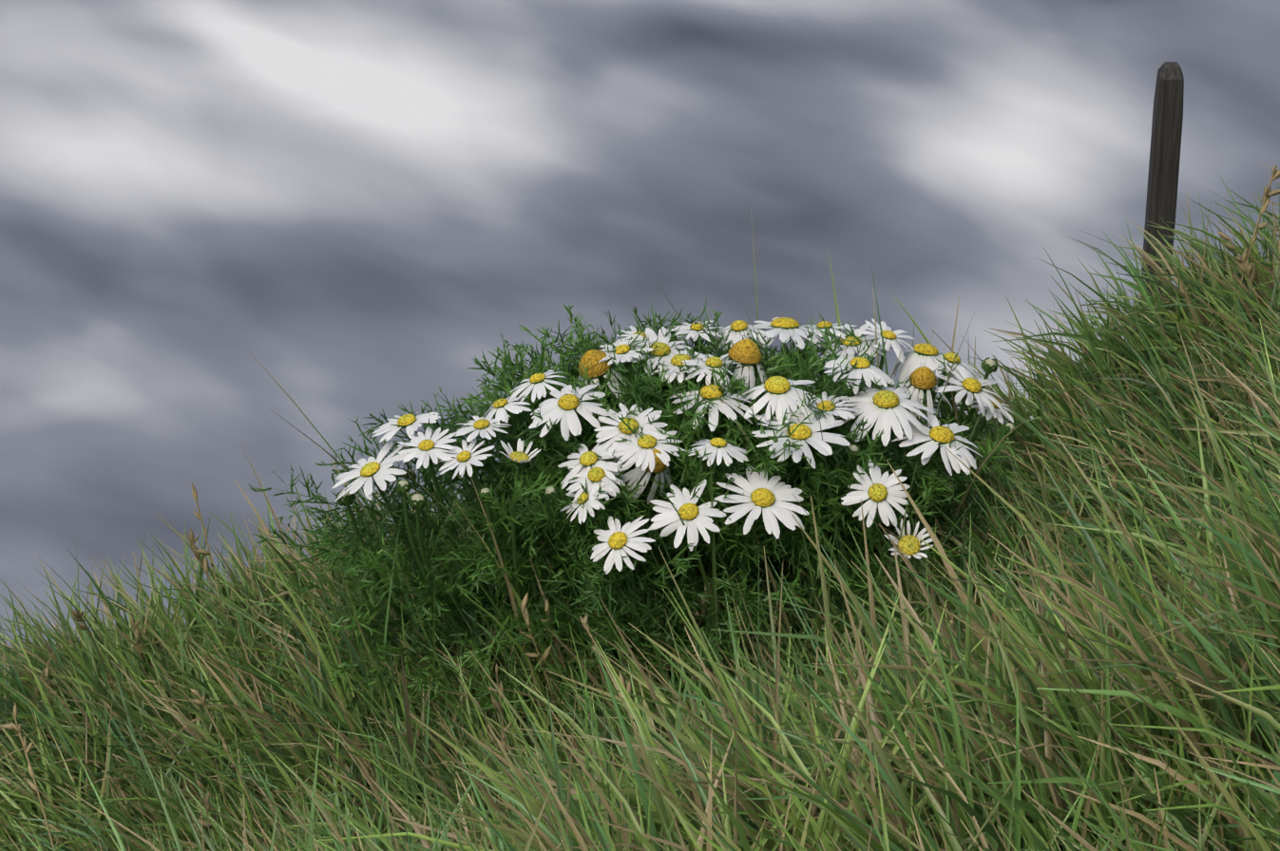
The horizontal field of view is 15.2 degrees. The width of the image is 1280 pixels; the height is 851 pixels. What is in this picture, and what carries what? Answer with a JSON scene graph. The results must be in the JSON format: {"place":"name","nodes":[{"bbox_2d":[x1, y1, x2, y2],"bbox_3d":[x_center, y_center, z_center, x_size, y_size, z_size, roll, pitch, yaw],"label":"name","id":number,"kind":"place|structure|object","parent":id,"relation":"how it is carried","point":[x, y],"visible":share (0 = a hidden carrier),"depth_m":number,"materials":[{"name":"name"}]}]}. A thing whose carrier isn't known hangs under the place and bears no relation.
{"place":"outdoors","nodes":[
{"label":"outdoors","id":0,"kind":"place"},
{"bbox_2d":[0,0,1279,683],"bbox_3d":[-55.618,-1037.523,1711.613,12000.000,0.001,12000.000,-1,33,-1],"label":"sky","id":1,"kind":"structure","parent":0,"point":[331,215],"depth_m":92.70,"materials":[{"name":"grey"}]},
{"bbox_2d":[521,564,778,693],"bbox_3d":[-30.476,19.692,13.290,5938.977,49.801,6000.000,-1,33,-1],"label":"cliff top ground","id":2,"kind":"structure","parent":0,"point":[544,640],"depth_m":2.18,"materials":[{"name":"soil"}]},
{"bbox_2d":[0,161,1279,850],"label":"cliff grass","id":3,"kind":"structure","parent":2,"relation":"on","point":[1098,677],"depth_m":2.01,"materials":[{"name":"green plant"}]},
{"bbox_2d":[0,163,1279,850],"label":"grass seed stalks","id":4,"kind":"object","parent":2,"relation":"on","point":[1243,260],"depth_m":2.08,"materials":[{"name":"plant"}]},
{"bbox_2d":[248,297,1063,759],"bbox_3d":[0.012,0.043,2.115,0.366,0.183,0.262,-1,33,-1],"label":"sea mayweed flower clump","id":5,"kind":"object","parent":2,"relation":"on","point":[626,446],"visible":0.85,"depth_m":2.06,"materials":[{"name":"green plant"}]},
{"bbox_2d":[1139,61,1184,322],"bbox_3d":[0.656,-0.079,6.182,0.038,0.875,0.036,-1,33,-1],"label":"wooden post","id":6,"kind":"object","parent":2,"relation":"on","point":[1165,152],"visible":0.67,"depth_m":6.00,"materials":[{"name":"brown wood"}]}
]}

